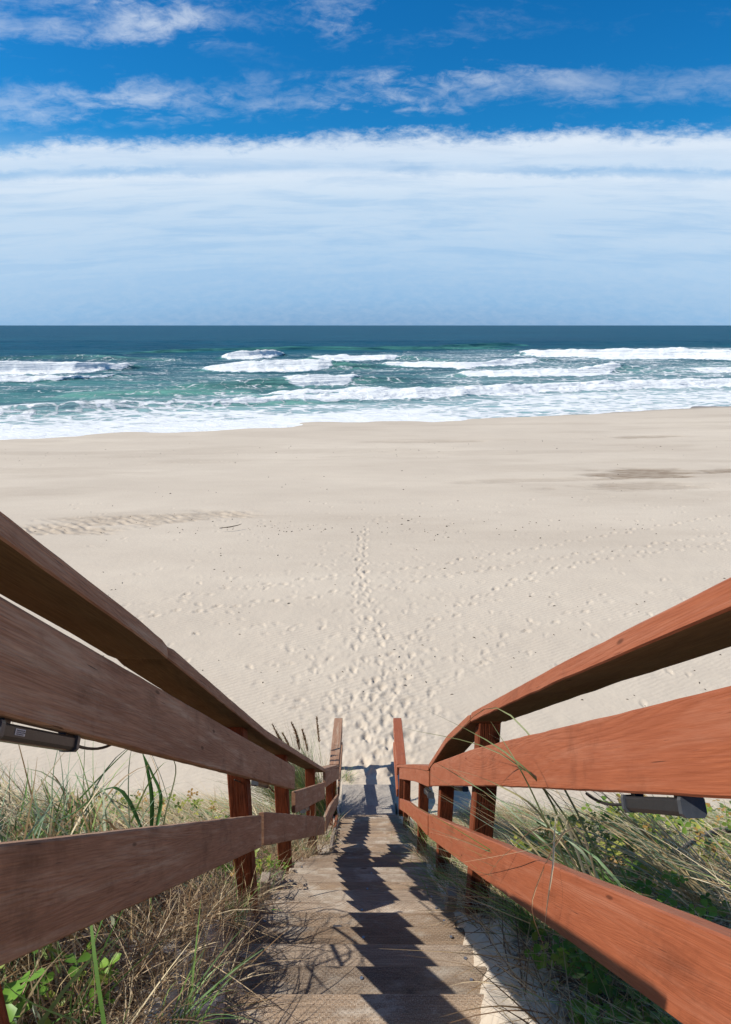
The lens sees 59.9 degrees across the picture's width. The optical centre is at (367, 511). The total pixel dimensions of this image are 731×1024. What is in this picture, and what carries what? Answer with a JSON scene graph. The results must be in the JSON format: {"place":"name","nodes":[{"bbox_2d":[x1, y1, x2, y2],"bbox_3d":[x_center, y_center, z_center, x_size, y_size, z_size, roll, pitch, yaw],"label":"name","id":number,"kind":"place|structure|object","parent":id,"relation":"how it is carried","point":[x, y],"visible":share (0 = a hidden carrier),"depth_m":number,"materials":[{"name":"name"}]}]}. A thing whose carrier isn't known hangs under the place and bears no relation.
{"place":"outdoors","nodes":[
{"label":"outdoors","id":0,"kind":"place"},
{"bbox_2d":[0,406,730,1023],"bbox_3d":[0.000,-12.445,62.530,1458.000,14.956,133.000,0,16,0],"label":"beach sand","id":1,"kind":"structure","parent":0,"point":[350,600],"depth_m":22.15,"materials":[{"name":"beige sand"}]},
{"bbox_2d":[0,964,51,1023],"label":"leafy weed","id":2,"kind":"object","parent":1,"relation":"on","point":[10,997],"visible":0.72,"depth_m":1.45,"materials":[{"name":"green plant"}]},
{"bbox_2d":[0,794,125,1023],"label":"grass tuft","id":3,"kind":"object","parent":1,"relation":"on","point":[63,991],"visible":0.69,"depth_m":1.48,"materials":[{"name":"green plant"}]},
{"bbox_2d":[30,940,121,1016],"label":"leafy weed","id":4,"kind":"object","parent":1,"relation":"on","point":[86,956],"visible":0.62,"depth_m":1.83,"materials":[{"name":"green plant"}]},
{"bbox_2d":[0,752,153,984],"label":"grass tuft","id":5,"kind":"object","parent":1,"relation":"on","point":[52,950],"visible":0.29,"depth_m":2.24,"materials":[{"name":"plant"}]},
{"bbox_2d":[0,722,174,840],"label":"grass tuft","id":6,"kind":"object","parent":1,"relation":"on","point":[69,803],"visible":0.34,"depth_m":2.85,"materials":[{"name":"green plant"}]},
{"bbox_2d":[45,754,175,826],"bbox_3d":[-1.051,1.365,2.859,0.077,1.224,1.439,-1,16,-4],"label":"strap leaf plant","id":7,"kind":"object","parent":1,"relation":"on","point":[128,799],"visible":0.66,"depth_m":3.15,"materials":[{"name":"green plant"}]},
{"bbox_2d":[23,910,198,1023],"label":"grass tuft","id":8,"kind":"object","parent":1,"relation":"on","point":[82,1005],"visible":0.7,"depth_m":1.65,"materials":[{"name":"plant"}]},
{"bbox_2d":[58,788,229,824],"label":"leafy weed","id":9,"kind":"object","parent":1,"relation":"on","point":[173,799],"visible":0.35,"depth_m":5.27,"materials":[{"name":"green plant"}]},
{"bbox_2d":[0,747,291,1023],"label":"dune grass","id":10,"kind":"structure","parent":1,"relation":"on","point":[205,806],"depth_m":3.92,"materials":[{"name":"green plant"}]},
{"bbox_2d":[0,769,348,1023],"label":"dead stalks","id":11,"kind":"object","parent":1,"relation":"on","point":[181,916],"visible":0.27,"depth_m":2.22,"materials":[{"name":"beige plant"}]},
{"bbox_2d":[155,902,274,1023],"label":"grass tuft","id":12,"kind":"object","parent":1,"relation":"on","point":[191,990],"visible":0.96,"depth_m":1.88,"materials":[{"name":"beige plant"}]},
{"bbox_2d":[209,856,264,939],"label":"grass tuft","id":13,"kind":"object","parent":1,"relation":"on","point":[243,916],"visible":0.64,"depth_m":2.90,"materials":[{"name":"plant"}]},
{"bbox_2d":[208,848,274,884],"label":"leafy weed","id":14,"kind":"object","parent":1,"relation":"on","point":[228,867],"visible":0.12,"depth_m":4.18,"materials":[{"name":"green plant"}]},
{"bbox_2d":[212,843,302,910],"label":"grass tuft","id":15,"kind":"object","parent":1,"relation":"on","point":[260,876],"visible":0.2,"depth_m":3.76,"materials":[{"name":"beige plant"}]},
{"bbox_2d":[260,872,270,900],"bbox_3d":[-0.600,2.232,3.698,0.068,0.264,0.084,0,16,0],"label":"wooden stake","id":16,"kind":"object","parent":1,"relation":"on","point":[266,877],"visible":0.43,"depth_m":3.65,"materials":[{"name":"grey wood"}]},
{"bbox_2d":[208,789,333,856],"bbox_3d":[-0.922,3.042,6.341,1.408,0.566,1.145,4,17,12],"label":"grass tuft","id":17,"kind":"object","parent":1,"relation":"on","point":[295,849],"visible":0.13,"depth_m":6.23,"materials":[{"name":"green plant"}]},
{"bbox_2d":[259,854,286,869],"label":"leafy weed","id":18,"kind":"object","parent":1,"relation":"on","point":[268,856],"visible":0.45,"depth_m":4.79,"materials":[{"name":"green plant"}]},
{"bbox_2d":[205,711,347,817],"bbox_3d":[-1.513,4.213,10.442,2.812,1.640,2.712,0,16,0],"label":"grass tuft","id":19,"kind":"object","parent":1,"relation":"on","point":[300,779],"visible":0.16,"depth_m":10.36,"materials":[{"name":"plant"}]},
{"bbox_2d":[317,808,352,843],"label":"grass tuft","id":20,"kind":"object","parent":1,"relation":"on","point":[333,829],"visible":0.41,"depth_m":7.71,"materials":[{"name":"plant"}]},
{"bbox_2d":[341,765,363,782],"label":"grass tuft","id":21,"kind":"object","parent":1,"relation":"on","point":[348,775],"visible":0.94,"depth_m":11.75,"materials":[{"name":"beige plant"}]},
{"bbox_2d":[220,785,486,1023],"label":"wooden staircase","id":22,"kind":"structure","parent":1,"relation":"on","point":[370,974],"depth_m":2.97,"materials":[{"name":"brown wood"}]},
{"bbox_2d":[0,511,342,1023],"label":"stair railing","id":23,"kind":"object","parent":22,"relation":"attached to","point":[54,889],"visible":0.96,"depth_m":1.43,"materials":[{"name":"brown wood"}]},
{"bbox_2d":[0,718,110,751],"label":"rail light","id":24,"kind":"object","parent":23,"relation":"attached to","point":[29,736],"visible":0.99,"depth_m":1.10,"materials":[{"name":"black metal"}]},
{"bbox_2d":[234,779,268,787],"bbox_3d":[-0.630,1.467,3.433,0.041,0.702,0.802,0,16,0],"label":"rail light","id":25,"kind":"object","parent":23,"relation":"attached to","point":[258,784],"visible":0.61,"depth_m":3.54,"materials":[{"name":"black metal"}]},
{"bbox_2d":[300,807,309,812],"bbox_3d":[-0.560,2.650,5.652,0.046,0.289,0.347,0,16,0],"label":"rail light","id":26,"kind":"object","parent":23,"relation":"attached to","point":[305,810],"visible":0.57,"depth_m":5.46,"materials":[{"name":"black metal"}]},
{"bbox_2d":[393,577,730,1023],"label":"stair railing","id":27,"kind":"object","parent":22,"relation":"attached to","point":[674,962],"visible":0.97,"depth_m":1.22,"materials":[{"name":"brown wood"}]},
{"bbox_2d":[424,787,433,798],"bbox_3d":[0.475,2.190,4.939,0.052,0.216,0.286,0,16,0],"label":"rail light","id":28,"kind":"object","parent":27,"relation":"attached to","point":[428,793],"visible":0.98,"depth_m":4.80,"materials":[{"name":"black metal"}]},
{"bbox_2d":[454,786,468,791],"bbox_3d":[0.660,2.030,4.661,0.041,0.537,0.644,0,16,0],"label":"rail light","id":29,"kind":"object","parent":27,"relation":"attached to","point":[464,788],"visible":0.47,"depth_m":4.30,"materials":[{"name":"black metal"}]},
{"bbox_2d":[585,792,706,817],"bbox_3d":[0.494,0.553,1.227,0.043,0.387,0.481,0,16,2],"label":"rail light","id":30,"kind":"object","parent":27,"relation":"attached to","point":[686,806],"visible":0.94,"depth_m":1.02,"materials":[{"name":"black metal"}]},
{"bbox_2d":[34,440,725,705],"bbox_3d":[-1.464,-0.638,32.875,53.705,1.326,39.013,0,16,0],"label":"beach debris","id":31,"kind":"object","parent":1,"relation":"on","point":[416,549],"visible":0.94,"depth_m":26.02,"materials":[{"name":"beige"}]},
{"bbox_2d":[382,803,430,841],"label":"grass tuft","id":32,"kind":"object","parent":1,"relation":"on","point":[407,830],"visible":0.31,"depth_m":7.77,"materials":[{"name":"green plant"}]},
{"bbox_2d":[400,811,451,866],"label":"grass tuft","id":33,"kind":"object","parent":1,"relation":"on","point":[422,846],"visible":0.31,"depth_m":5.42,"materials":[{"name":"green plant"}]},
{"bbox_2d":[387,848,466,897],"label":"grass tuft","id":34,"kind":"object","parent":1,"relation":"on","point":[423,881],"visible":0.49,"depth_m":4.05,"materials":[{"name":"green plant"}]},
{"bbox_2d":[444,886,456,911],"bbox_3d":[0.455,2.201,3.508,0.062,0.263,0.079,0,16,0],"label":"wooden stake","id":35,"kind":"object","parent":1,"relation":"on","point":[448,898],"visible":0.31,"depth_m":3.46,"materials":[{"name":"grey wood"}]},
{"bbox_2d":[397,798,558,914],"bbox_3d":[0.642,1.781,3.168,0.868,0.386,0.655,11,20,34],"label":"grass tuft","id":36,"kind":"object","parent":1,"relation":"on","point":[477,883],"visible":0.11,"depth_m":3.13,"materials":[{"name":"green plant"}]},
{"bbox_2d":[437,863,538,940],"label":"grass tuft","id":37,"kind":"object","parent":1,"relation":"on","point":[521,923],"visible":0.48,"depth_m":2.60,"materials":[{"name":"green plant"}]},
{"bbox_2d":[405,707,621,987],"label":"arching grass","id":38,"kind":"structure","parent":1,"relation":"on","point":[571,841],"depth_m":1.84,"materials":[{"name":"green plant"}]},
{"bbox_2d":[378,753,653,974],"bbox_3d":[0.632,1.250,2.375,1.193,0.620,0.869,5,17,15],"label":"grass tuft","id":39,"kind":"object","parent":1,"relation":"on","point":[556,861],"visible":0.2,"depth_m":2.37,"materials":[{"name":"green plant"}]},
{"bbox_2d":[382,791,730,1023],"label":"dune grass","id":40,"kind":"structure","parent":1,"relation":"on","point":[710,815],"depth_m":3.40,"materials":[{"name":"green plant"}]},
{"bbox_2d":[392,799,730,1023],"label":"dead stalks","id":41,"kind":"object","parent":1,"relation":"on","point":[521,982],"visible":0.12,"depth_m":2.32,"materials":[{"name":"beige plant"}]},
{"bbox_2d":[430,716,730,916],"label":"grass tuft","id":42,"kind":"object","parent":1,"relation":"on","point":[661,851],"visible":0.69,"depth_m":2.49,"materials":[{"name":"green plant"}]},
{"bbox_2d":[496,793,677,901],"bbox_3d":[1.112,1.841,3.412,0.886,1.131,0.879,0,16,0],"label":"leafy weed","id":43,"kind":"object","parent":1,"relation":"on","point":[593,839],"visible":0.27,"depth_m":3.26,"materials":[{"name":"green plant"}]},
{"bbox_2d":[524,920,652,1008],"bbox_3d":[0.798,1.520,2.123,0.530,0.481,0.479,0,16,0],"label":"leafy weed","id":44,"kind":"object","parent":1,"relation":"on","point":[566,945],"visible":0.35,"depth_m":2.01,"materials":[{"name":"green plant"}]},
{"bbox_2d":[554,856,684,930],"bbox_3d":[1.000,1.620,2.666,0.544,0.703,0.542,0,16,0],"label":"leafy weed","id":45,"kind":"object","parent":1,"relation":"on","point":[647,890],"visible":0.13,"depth_m":2.48,"materials":[{"name":"green plant"}]},
{"bbox_2d":[566,963,680,1023],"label":"leafy weed","id":46,"kind":"object","parent":1,"relation":"on","point":[593,987],"visible":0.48,"depth_m":1.69,"materials":[{"name":"green plant"}]},
{"bbox_2d":[595,794,730,873],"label":"leafy weed","id":47,"kind":"object","parent":1,"relation":"on","point":[713,844],"visible":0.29,"depth_m":3.41,"materials":[{"name":"green plant"}]},
{"bbox_2d":[645,799,730,846],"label":"leafy weed","id":48,"kind":"object","parent":1,"relation":"on","point":[726,812],"visible":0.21,"depth_m":4.43,"materials":[{"name":"green plant"}]},
{"bbox_2d":[657,875,730,921],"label":"leafy weed","id":49,"kind":"object","parent":1,"relation":"on","point":[704,903],"visible":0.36,"depth_m":2.07,"materials":[{"name":"green plant"}]},
{"bbox_2d":[661,826,730,865],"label":"driftwood branch","id":50,"kind":"object","parent":1,"relation":"on","point":[712,833],"visible":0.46,"depth_m":3.54,"materials":[{"name":"wood"}]},
{"bbox_2d":[0,325,730,439],"bbox_3d":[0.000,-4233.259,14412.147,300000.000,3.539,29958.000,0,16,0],"label":"sea water","id":51,"kind":"structure","parent":0,"point":[56,381],"depth_m":125.06,"materials":[{"name":"blue liquid"}]},
{"bbox_2d":[0,0,730,324],"label":"sky","id":52,"kind":"structure","parent":0,"point":[163,162],"materials":[{"name":"blue"}]}
]}

